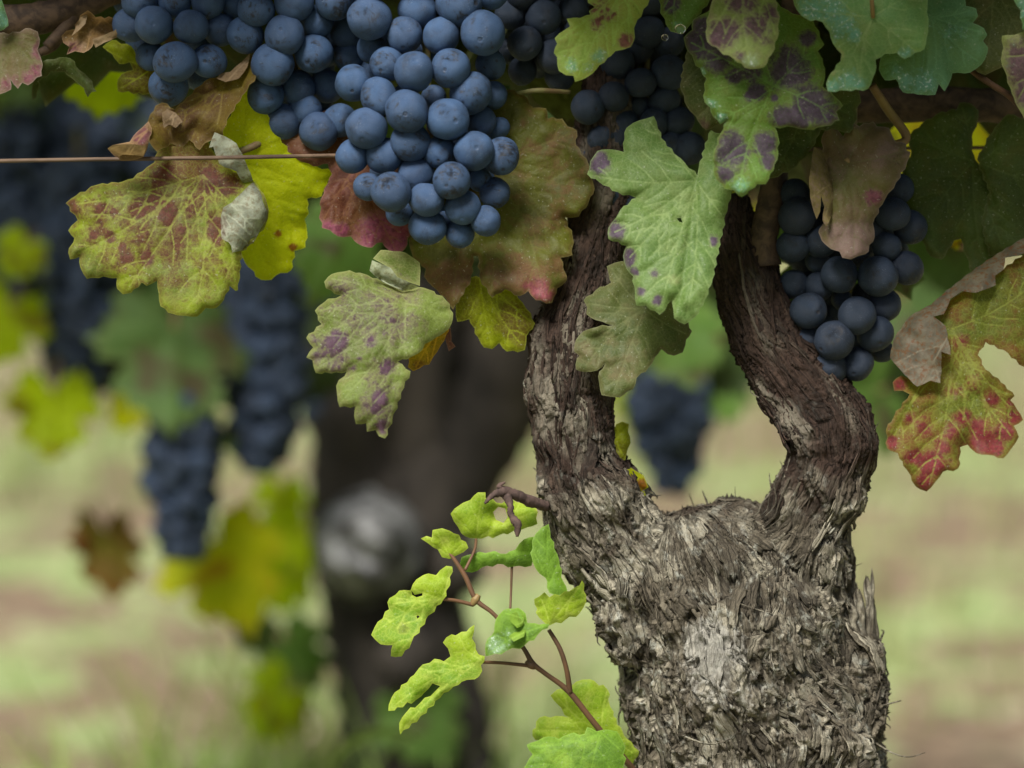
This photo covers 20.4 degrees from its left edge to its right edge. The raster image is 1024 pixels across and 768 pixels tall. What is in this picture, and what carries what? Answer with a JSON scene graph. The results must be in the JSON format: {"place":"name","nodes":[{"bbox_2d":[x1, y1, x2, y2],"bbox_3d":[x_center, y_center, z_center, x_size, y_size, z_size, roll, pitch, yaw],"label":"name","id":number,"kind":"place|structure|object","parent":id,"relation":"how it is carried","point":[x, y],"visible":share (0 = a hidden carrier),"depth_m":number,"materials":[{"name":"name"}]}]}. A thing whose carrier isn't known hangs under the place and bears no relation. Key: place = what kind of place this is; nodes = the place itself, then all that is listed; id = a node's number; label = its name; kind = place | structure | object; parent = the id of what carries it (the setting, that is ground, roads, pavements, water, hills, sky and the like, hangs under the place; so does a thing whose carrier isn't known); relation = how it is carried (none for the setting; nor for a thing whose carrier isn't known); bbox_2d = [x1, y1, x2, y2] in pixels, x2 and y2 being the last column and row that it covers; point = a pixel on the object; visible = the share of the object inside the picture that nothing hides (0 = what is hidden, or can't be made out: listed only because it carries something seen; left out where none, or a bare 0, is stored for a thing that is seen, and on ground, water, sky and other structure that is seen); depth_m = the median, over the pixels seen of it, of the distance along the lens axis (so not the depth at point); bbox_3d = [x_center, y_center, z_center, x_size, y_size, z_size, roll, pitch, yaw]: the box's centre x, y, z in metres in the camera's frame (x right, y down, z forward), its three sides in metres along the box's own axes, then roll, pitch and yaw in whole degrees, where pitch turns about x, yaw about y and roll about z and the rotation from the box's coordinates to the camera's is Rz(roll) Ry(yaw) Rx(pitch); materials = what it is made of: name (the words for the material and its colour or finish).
{"place":"outdoors","nodes":[
{"label":"outdoors","id":0,"kind":"place"},
{"bbox_2d":[103,40,154,94],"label":"vine leaf","id":1,"kind":"object","parent":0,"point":[135,80],"visible":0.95,"depth_m":1.14,"materials":[{"name":"plant"}]},
{"bbox_2d":[84,289,251,437],"bbox_3d":[-0.211,-0.016,1.763,0.097,0.088,0.055,-9,13,-44],"label":"vine leaf","id":2,"kind":"object","parent":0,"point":[163,370],"visible":0.94,"depth_m":1.75,"materials":[{"name":"plant"}]},
{"bbox_2d":[148,54,255,151],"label":"vine leaf","id":3,"kind":"object","parent":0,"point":[198,116],"visible":1,"depth_m":1.12,"materials":[{"name":"plant"}]},
{"bbox_2d":[0,558,619,767],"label":"tall grass","id":4,"kind":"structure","parent":0,"point":[265,755],"depth_m":2.07,"materials":[{"name":"plant"}]},
{"bbox_2d":[330,728,417,767],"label":"grass blade","id":5,"kind":"object","parent":4,"relation":"on","point":[351,742],"depth_m":1.62,"materials":[{"name":"plant"}]},
{"bbox_2d":[0,218,1023,767],"bbox_3d":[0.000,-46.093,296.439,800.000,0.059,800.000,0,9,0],"label":"ground","id":6,"kind":"structure","parent":0,"point":[40,608],"depth_m":3.59,"materials":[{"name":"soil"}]},
{"bbox_2d":[305,276,541,767],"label":"grapevine","id":7,"kind":"object","parent":6,"relation":"on","point":[459,431],"visible":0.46,"depth_m":1.94,"materials":[{"name":"brown plant"}]},
{"bbox_2d":[0,225,48,279],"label":"vine leaf","id":8,"kind":"object","parent":7,"relation":"attached to","point":[20,256],"visible":1,"depth_m":1.81,"materials":[{"name":"plant"}]},
{"bbox_2d":[0,283,51,363],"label":"vine leaf","id":9,"kind":"object","parent":7,"relation":"attached to","point":[22,319],"visible":1,"depth_m":1.84,"materials":[{"name":"plant"}]},
{"bbox_2d":[0,360,104,461],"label":"vine leaf","id":10,"kind":"object","parent":7,"relation":"hanging from","point":[50,427],"visible":1,"depth_m":1.81,"materials":[{"name":"plant"}]},
{"bbox_2d":[31,128,119,401],"bbox_3d":[-0.285,-0.077,1.871,0.067,0.183,0.070,0,9,0],"label":"grape bunch","id":11,"kind":"object","parent":7,"relation":"hanging from","point":[86,307],"visible":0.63,"depth_m":1.85,"materials":[{"name":"food"}]},
{"bbox_2d":[63,499,146,600],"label":"vine leaf","id":12,"kind":"object","parent":7,"relation":"attached to","point":[109,566],"visible":1,"depth_m":1.87,"materials":[{"name":"plant"}]},
{"bbox_2d":[101,359,126,397],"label":"vine leaf","id":13,"kind":"object","parent":7,"relation":"attached to","point":[114,367],"visible":0.06,"depth_m":1.91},
{"bbox_2d":[111,281,171,321],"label":"vine leaf","id":14,"kind":"object","parent":7,"relation":"attached to","point":[150,289],"visible":0.05,"depth_m":1.92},
{"bbox_2d":[151,500,287,640],"bbox_3d":[-0.188,0.119,1.821,0.081,0.086,0.042,2,9,12],"label":"vine leaf","id":15,"kind":"object","parent":7,"relation":"attached to","point":[229,578],"visible":0.86,"depth_m":1.81,"materials":[{"name":"plant"}]},
{"bbox_2d":[231,609,280,654],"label":"vine leaf","id":16,"kind":"object","parent":7,"relation":"attached to","point":[267,630],"visible":0.58,"depth_m":1.89,"materials":[{"name":"plant"}]},
{"bbox_2d":[213,258,312,475],"bbox_3d":[-0.160,-0.022,1.810,0.069,0.161,0.069,0,9,0],"label":"grape bunch","id":17,"kind":"object","parent":7,"relation":"hanging from","point":[267,322],"visible":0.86,"depth_m":1.79,"materials":[{"name":"food"}]},
{"bbox_2d":[239,656,312,744],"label":"vine leaf","id":18,"kind":"object","parent":7,"relation":"attached to","point":[290,706],"visible":0.95,"depth_m":1.98,"materials":[{"name":"plant"}]},
{"bbox_2d":[270,463,283,475],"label":"vine leaf","id":19,"kind":"object","parent":7,"relation":"attached to","point":[276,470],"visible":0.1,"depth_m":1.91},
{"bbox_2d":[246,468,311,538],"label":"vine leaf","id":20,"kind":"object","parent":7,"relation":"attached to","point":[286,500],"visible":1,"depth_m":1.93,"materials":[{"name":"plant"}]},
{"bbox_2d":[259,511,314,575],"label":"vine leaf","id":21,"kind":"object","parent":7,"relation":"attached to","point":[296,545],"visible":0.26,"depth_m":2.01,"materials":[{"name":"plant"}]},
{"bbox_2d":[263,556,314,613],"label":"vine leaf","id":22,"kind":"object","parent":7,"relation":"attached to","point":[291,590],"visible":0.71,"depth_m":1.98,"materials":[{"name":"plant"}]},
{"bbox_2d":[256,611,329,689],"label":"vine leaf","id":23,"kind":"object","parent":7,"relation":"attached to","point":[302,637],"visible":0.73,"depth_m":2.02,"materials":[{"name":"plant"}]},
{"bbox_2d":[295,297,343,403],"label":"vine leaf","id":24,"kind":"object","parent":7,"relation":"attached to","point":[321,384],"visible":0.22,"depth_m":1.90,"materials":[{"name":"plant"}]},
{"bbox_2d":[369,684,465,767],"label":"vine leaf","id":25,"kind":"object","parent":7,"relation":"attached to","point":[436,730],"visible":0.73,"depth_m":1.89,"materials":[{"name":"plant"}]},
{"bbox_2d":[0,80,971,340],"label":"distant foliage","id":26,"kind":"object","parent":7,"relation":"on","point":[948,272],"depth_m":2.01,"materials":[{"name":"plant"}]},
{"bbox_2d":[0,103,52,301],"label":"grape bunch","id":27,"kind":"object","parent":26,"relation":"hanging from","point":[22,134],"visible":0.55,"depth_m":1.91,"materials":[{"name":"food"}]},
{"bbox_2d":[41,93,130,179],"bbox_3d":[-0.296,-0.164,1.948,0.065,0.121,0.074,-4,10,-25],"label":"grape bunch","id":28,"kind":"object","parent":26,"relation":"hanging from","point":[63,120],"visible":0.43,"depth_m":1.93,"materials":[{"name":"food"}]},
{"bbox_2d":[109,393,146,431],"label":"vine leaf","id":29,"kind":"object","parent":26,"relation":"attached to","point":[123,416],"visible":0.87,"depth_m":1.81,"materials":[{"name":"plant"}]},
{"bbox_2d":[122,100,157,179],"bbox_3d":[-0.239,-0.155,1.969,0.066,0.115,0.067,0,9,0],"label":"grape bunch","id":30,"kind":"object","parent":26,"relation":"hanging from","point":[132,169],"visible":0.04,"depth_m":1.95,"materials":[{"name":"food"}]},
{"bbox_2d":[138,392,223,561],"bbox_3d":[-0.206,0.050,1.770,0.054,0.124,0.054,0,9,0],"label":"grape bunch","id":31,"kind":"object","parent":26,"relation":"hanging from","point":[182,501],"visible":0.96,"depth_m":1.75,"materials":[{"name":"food"}]},
{"bbox_2d":[152,411,236,476],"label":"vine leaf","id":32,"kind":"object","parent":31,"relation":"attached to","point":[227,442],"visible":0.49,"depth_m":1.78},
{"bbox_2d":[298,274,338,431],"bbox_3d":[-0.130,-0.029,1.991,0.060,0.132,0.060,-5,10,-30],"label":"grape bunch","id":33,"kind":"object","parent":26,"relation":"hanging from","point":[309,412],"visible":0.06,"depth_m":1.98,"materials":[{"name":"food"}]},
{"bbox_2d":[292,202,378,308],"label":"vine leaf","id":34,"kind":"object","parent":26,"relation":"attached to","point":[320,257],"visible":0.57,"depth_m":1.53,"materials":[{"name":"plant"}]},
{"bbox_2d":[650,301,724,388],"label":"vine leaf","id":35,"kind":"object","parent":26,"relation":"attached to","point":[688,366],"visible":0.5,"depth_m":1.67,"materials":[{"name":"plant"}]},
{"bbox_2d":[708,332,749,399],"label":"vine leaf","id":36,"kind":"object","parent":26,"relation":"attached to","point":[727,375],"visible":0.31,"depth_m":1.71,"materials":[{"name":"plant"}]},
{"bbox_2d":[890,122,987,172],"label":"vine leaf","id":37,"kind":"object","parent":26,"relation":"attached to","point":[979,135],"visible":0.02,"depth_m":1.52,"materials":[{"name":"plant"}]},
{"bbox_2d":[614,395,629,428],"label":"vine leaf","id":38,"kind":"object","parent":7,"relation":"attached to","point":[620,409],"visible":0.06,"depth_m":1.87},
{"bbox_2d":[622,368,713,496],"bbox_3d":[0.101,0.011,1.828,0.061,0.125,0.062,0,9,0],"label":"grape bunch","id":39,"kind":"object","parent":7,"relation":"hanging from","point":[669,420],"visible":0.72,"depth_m":1.81,"materials":[{"name":"food"}]},
{"bbox_2d":[708,390,754,425],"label":"vine leaf","id":40,"kind":"object","parent":39,"relation":"attached to","point":[726,408],"visible":0.59,"depth_m":1.83,"materials":[{"name":"plant"}]},
{"bbox_2d":[852,359,901,456],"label":"vine leaf","id":41,"kind":"object","parent":7,"relation":"attached to","point":[885,406],"visible":0.29,"depth_m":1.74,"materials":[{"name":"plant"}]},
{"bbox_2d":[880,339,909,401],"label":"vine leaf","id":42,"kind":"object","parent":7,"relation":"attached to","point":[895,372],"visible":0.1,"depth_m":1.81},
{"bbox_2d":[890,278,941,338],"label":"vine leaf","id":43,"kind":"object","parent":7,"relation":"attached to","point":[924,295],"visible":0.23,"depth_m":1.76,"materials":[{"name":"plant"}]},
{"bbox_2d":[0,0,1023,767],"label":"grapevine","id":44,"kind":"object","parent":6,"relation":"on","point":[736,632],"visible":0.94,"depth_m":1.12,"materials":[{"name":"brown plant"}]},
{"bbox_2d":[0,0,8,30],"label":"vine leaf","id":45,"kind":"object","parent":44,"relation":"attached to","point":[3,21],"visible":1,"depth_m":1.12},
{"bbox_2d":[0,28,42,93],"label":"vine leaf","id":46,"kind":"object","parent":44,"relation":"attached to","point":[20,61],"visible":1,"depth_m":1.12,"materials":[{"name":"plant"}]},
{"bbox_2d":[31,57,95,100],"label":"vine leaf","id":47,"kind":"object","parent":44,"relation":"attached to","point":[67,66],"visible":1,"depth_m":1.13,"materials":[{"name":"plant"}]},
{"bbox_2d":[62,11,116,53],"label":"vine leaf","id":48,"kind":"object","parent":44,"relation":"attached to","point":[87,32],"visible":1,"depth_m":1.12,"materials":[{"name":"plant"}]},
{"bbox_2d":[66,133,268,316],"bbox_3d":[-0.136,-0.063,1.115,0.081,0.071,0.030,0,9,0],"label":"vine leaf","id":49,"kind":"object","parent":44,"relation":"attached to","point":[184,234],"visible":1,"depth_m":1.11,"materials":[{"name":"plant"}]},
{"bbox_2d":[112,0,232,106],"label":"grape bunch","id":50,"kind":"object","parent":44,"relation":"attached to","point":[144,29],"visible":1,"depth_m":1.11,"materials":[{"name":"food"}]},
{"bbox_2d":[223,87,331,279],"bbox_3d":[-0.097,-0.082,1.137,0.040,0.081,0.031,-6,11,-35],"label":"vine leaf","id":51,"kind":"object","parent":44,"relation":"attached to","point":[288,187],"visible":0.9,"depth_m":1.13,"materials":[{"name":"plant"}]},
{"bbox_2d":[222,0,362,150],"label":"grape bunch","id":52,"kind":"object","parent":44,"relation":"hanging from","point":[317,42],"visible":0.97,"depth_m":1.12,"materials":[{"name":"food"}]},
{"bbox_2d":[281,110,409,251],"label":"vine leaf","id":53,"kind":"object","parent":44,"relation":"attached to","point":[345,211],"visible":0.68,"depth_m":1.13,"materials":[{"name":"plant"}]},
{"bbox_2d":[306,250,452,437],"bbox_3d":[-0.053,-0.016,1.104,0.050,0.068,0.036,-8,12,-43],"label":"vine leaf","id":54,"kind":"object","parent":44,"relation":"hanging from","point":[367,334],"visible":1,"depth_m":1.10,"materials":[{"name":"plant"}]},
{"bbox_2d":[335,0,518,247],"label":"grape bunch","id":55,"kind":"object","parent":44,"relation":"hanging from","point":[411,50],"visible":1,"depth_m":1.10,"materials":[{"name":"food"}]},
{"bbox_2d":[408,329,448,370],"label":"vine leaf","id":56,"kind":"object","parent":44,"relation":"attached to","point":[425,355],"visible":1,"depth_m":1.11,"materials":[{"name":"plant"}]},
{"bbox_2d":[445,328,455,350],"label":"vine leaf","id":57,"kind":"object","parent":44,"relation":"attached to","point":[450,345],"visible":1,"depth_m":1.11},
{"bbox_2d":[0,146,983,162],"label":"trellis wire","id":58,"kind":"object","parent":44,"relation":"attached to","point":[158,158],"visible":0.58,"depth_m":1.11,"materials":[{"name":"metal"}]},
{"bbox_2d":[108,121,151,160],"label":"vine leaf","id":59,"kind":"object","parent":58,"relation":"on","point":[135,147],"visible":1,"depth_m":1.10,"materials":[{"name":"plant"}]},
{"bbox_2d":[451,492,537,570],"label":"vine leaf","id":60,"kind":"object","parent":44,"relation":"attached to","point":[474,517],"visible":0.99,"depth_m":1.13,"materials":[{"name":"plant"}]},
{"bbox_2d":[456,276,534,351],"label":"vine leaf","id":61,"kind":"object","parent":44,"relation":"attached to","point":[505,320],"visible":1,"depth_m":1.13,"materials":[{"name":"plant"}]},
{"bbox_2d":[408,90,594,308],"bbox_3d":[-0.004,-0.074,1.129,0.073,0.086,0.032,2,9,11],"label":"vine leaf","id":62,"kind":"object","parent":44,"relation":"attached to","point":[527,246],"visible":0.74,"depth_m":1.12,"materials":[{"name":"plant"}]},
{"bbox_2d":[2,0,1010,188],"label":"canopy foliage","id":63,"kind":"object","parent":44,"relation":"attached to","point":[98,65],"visible":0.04,"depth_m":1.19,"materials":[{"name":"green plant"}]},
{"bbox_2d":[64,72,143,121],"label":"vine leaf","id":64,"kind":"object","parent":63,"relation":"attached to","point":[103,99],"visible":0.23,"depth_m":1.41,"materials":[{"name":"plant"}]},
{"bbox_2d":[751,192,757,210],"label":"vine leaf","id":65,"kind":"object","parent":63,"relation":"attached to","point":[754,198],"visible":0.01,"depth_m":1.50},
{"bbox_2d":[952,239,962,250],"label":"vine leaf","id":66,"kind":"object","parent":63,"relation":"hanging from","point":[957,245],"visible":0.23,"depth_m":1.23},
{"bbox_2d":[485,608,548,655],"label":"vine leaf","id":67,"kind":"object","parent":44,"relation":"attached to","point":[513,628],"visible":1,"depth_m":1.10,"materials":[{"name":"plant"}]},
{"bbox_2d":[484,481,549,536],"bbox_3d":[0.004,0.048,1.117,0.030,0.021,0.012,-6,11,-35],"label":"dried tendril","id":68,"kind":"object","parent":44,"relation":"attached to","point":[508,495],"visible":1,"depth_m":1.11},
{"bbox_2d":[449,554,635,767],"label":"sucker shoot","id":69,"kind":"object","parent":44,"relation":"attached to","point":[531,663],"visible":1,"depth_m":1.12,"materials":[{"name":"plant"}]},
{"bbox_2d":[371,566,473,656],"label":"vine leaf","id":70,"kind":"object","parent":69,"relation":"attached to","point":[398,626],"visible":1,"depth_m":1.11,"materials":[{"name":"plant"}]},
{"bbox_2d":[421,528,467,558],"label":"vine leaf","id":71,"kind":"object","parent":69,"relation":"attached to","point":[445,542],"visible":1,"depth_m":1.11,"materials":[{"name":"plant"}]},
{"bbox_2d":[388,625,527,733],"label":"vine leaf","id":72,"kind":"object","parent":69,"relation":"attached to","point":[464,661],"visible":1,"depth_m":1.11,"materials":[{"name":"plant"}]},
{"bbox_2d":[460,537,532,608],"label":"vine leaf","id":73,"kind":"object","parent":69,"relation":"attached to","point":[520,555],"visible":1,"depth_m":1.12,"materials":[{"name":"plant"}]},
{"bbox_2d":[534,581,585,624],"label":"vine leaf","id":74,"kind":"object","parent":69,"relation":"attached to","point":[561,608],"visible":1,"depth_m":1.11,"materials":[{"name":"plant"}]},
{"bbox_2d":[532,679,638,762],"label":"vine leaf","id":75,"kind":"object","parent":69,"relation":"attached to","point":[592,696],"visible":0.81,"depth_m":1.13,"materials":[{"name":"plant"}]},
{"bbox_2d":[495,0,591,94],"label":"grape bunch","id":76,"kind":"object","parent":44,"relation":"attached to","point":[528,46],"visible":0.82,"depth_m":1.13,"materials":[{"name":"food"}]},
{"bbox_2d":[530,524,566,594],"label":"vine leaf","id":77,"kind":"object","parent":44,"relation":"attached to","point":[545,558],"visible":1,"depth_m":1.11,"materials":[{"name":"plant"}]},
{"bbox_2d":[524,727,625,767],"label":"vine leaf","id":78,"kind":"object","parent":44,"relation":"attached to","point":[591,748],"visible":1,"depth_m":1.11,"materials":[{"name":"plant"}]},
{"bbox_2d":[554,0,648,81],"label":"vine leaf","id":79,"kind":"object","parent":44,"relation":"attached to","point":[586,46],"visible":1,"depth_m":1.09,"materials":[{"name":"plant"}]},
{"bbox_2d":[614,422,630,459],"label":"vine leaf","id":80,"kind":"object","parent":44,"relation":"attached to","point":[622,442],"visible":1,"depth_m":1.13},
{"bbox_2d":[574,261,691,397],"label":"vine leaf","id":81,"kind":"object","parent":44,"relation":"attached to","point":[629,343],"visible":0.86,"depth_m":1.11,"materials":[{"name":"plant"}]},
{"bbox_2d":[627,467,647,495],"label":"vine leaf","id":82,"kind":"object","parent":44,"relation":"attached to","point":[642,483],"visible":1,"depth_m":1.13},
{"bbox_2d":[571,0,704,204],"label":"grape bunch","id":83,"kind":"object","parent":44,"relation":"hanging from","point":[652,86],"visible":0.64,"depth_m":1.14,"materials":[{"name":"food"}]},
{"bbox_2d":[587,116,731,323],"bbox_3d":[0.058,-0.064,1.098,0.058,0.077,0.036,0,9,0],"label":"vine leaf","id":84,"kind":"object","parent":44,"relation":"attached to","point":[668,256],"visible":0.98,"depth_m":1.10,"materials":[{"name":"plant"}]},
{"bbox_2d":[659,0,709,32],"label":"vine leaf","id":85,"kind":"object","parent":44,"relation":"attached to","point":[674,13],"visible":1,"depth_m":1.10,"materials":[{"name":"plant"}]},
{"bbox_2d":[661,34,667,40],"bbox_3d":[0.059,-0.134,1.098,0.003,0.002,0.002,0,9,0],"label":"water drop","id":86,"kind":"object","parent":85,"relation":"attached to","point":[664,37],"visible":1,"depth_m":1.10,"materials":[{"name":"white"}]},
{"bbox_2d":[675,24,685,33],"bbox_3d":[0.065,-0.137,1.096,0.004,0.004,0.003,0,9,0],"label":"water drop","id":87,"kind":"object","parent":85,"relation":"attached to","point":[680,28],"visible":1,"depth_m":1.09,"materials":[{"name":"white"}]},
{"bbox_2d":[680,51,719,130],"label":"vine leaf","id":88,"kind":"object","parent":44,"relation":"attached to","point":[693,80],"visible":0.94,"depth_m":1.11,"materials":[{"name":"plant"}]},
{"bbox_2d":[706,0,779,68],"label":"vine leaf","id":89,"kind":"object","parent":44,"relation":"attached to","point":[745,33],"visible":1,"depth_m":1.08,"materials":[{"name":"plant"}]},
{"bbox_2d":[684,2,842,196],"bbox_3d":[0.097,-0.116,1.095,0.051,0.084,0.041,-3,10,-21],"label":"vine leaf","id":90,"kind":"object","parent":44,"relation":"attached to","point":[783,87],"visible":0.9,"depth_m":1.09,"materials":[{"name":"plant"}]},
{"bbox_2d":[769,87,860,177],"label":"vine leaf","id":91,"kind":"object","parent":44,"relation":"attached to","point":[795,145],"visible":0.43,"depth_m":1.11,"materials":[{"name":"plant"}]},
{"bbox_2d":[777,228,924,300],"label":"vine leaf","id":92,"kind":"object","parent":44,"relation":"attached to","point":[906,290],"visible":0.04,"depth_m":1.20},
{"bbox_2d":[776,108,927,380],"bbox_3d":[0.136,-0.057,1.145,0.061,0.111,0.066,0,9,0],"label":"grape bunch","id":93,"kind":"object","parent":44,"relation":"attached to","point":[847,333],"visible":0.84,"depth_m":1.13,"materials":[{"name":"food"}]},
{"bbox_2d":[809,83,910,258],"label":"vine leaf","id":94,"kind":"object","parent":44,"relation":"attached to","point":[855,174],"visible":1,"depth_m":1.11,"materials":[{"name":"plant"}]},
{"bbox_2d":[793,0,927,91],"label":"vine leaf","id":95,"kind":"object","parent":44,"relation":"attached to","point":[865,35],"visible":1,"depth_m":1.08,"materials":[{"name":"plant"}]},
{"bbox_2d":[879,0,987,94],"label":"vine leaf","id":96,"kind":"object","parent":44,"relation":"attached to","point":[956,37],"visible":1,"depth_m":1.10,"materials":[{"name":"plant"}]},
{"bbox_2d":[902,102,994,270],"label":"vine leaf","id":97,"kind":"object","parent":44,"relation":"attached to","point":[948,201],"visible":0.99,"depth_m":1.14,"materials":[{"name":"plant"}]},
{"bbox_2d":[886,238,1023,490],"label":"vine leaf","id":98,"kind":"object","parent":44,"relation":"attached to","point":[960,395],"visible":1,"depth_m":1.10,"materials":[{"name":"plant"}]},
{"bbox_2d":[965,0,1023,74],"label":"vine leaf","id":99,"kind":"object","parent":44,"relation":"attached to","point":[996,20],"visible":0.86,"depth_m":1.11,"materials":[{"name":"plant"}]},
{"bbox_2d":[970,32,1023,116],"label":"vine leaf","id":100,"kind":"object","parent":44,"relation":"attached to","point":[1012,58],"visible":0.91,"depth_m":1.09,"materials":[{"name":"plant"}]},
{"bbox_2d":[977,114,1023,256],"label":"vine leaf","id":101,"kind":"object","parent":44,"relation":"attached to","point":[1000,158],"visible":0.98,"depth_m":1.14,"materials":[{"name":"plant"}]},
{"bbox_2d":[1014,0,1023,29],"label":"vine leaf","id":102,"kind":"object","parent":44,"relation":"attached to","point":[1020,4],"visible":1,"depth_m":1.08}
]}

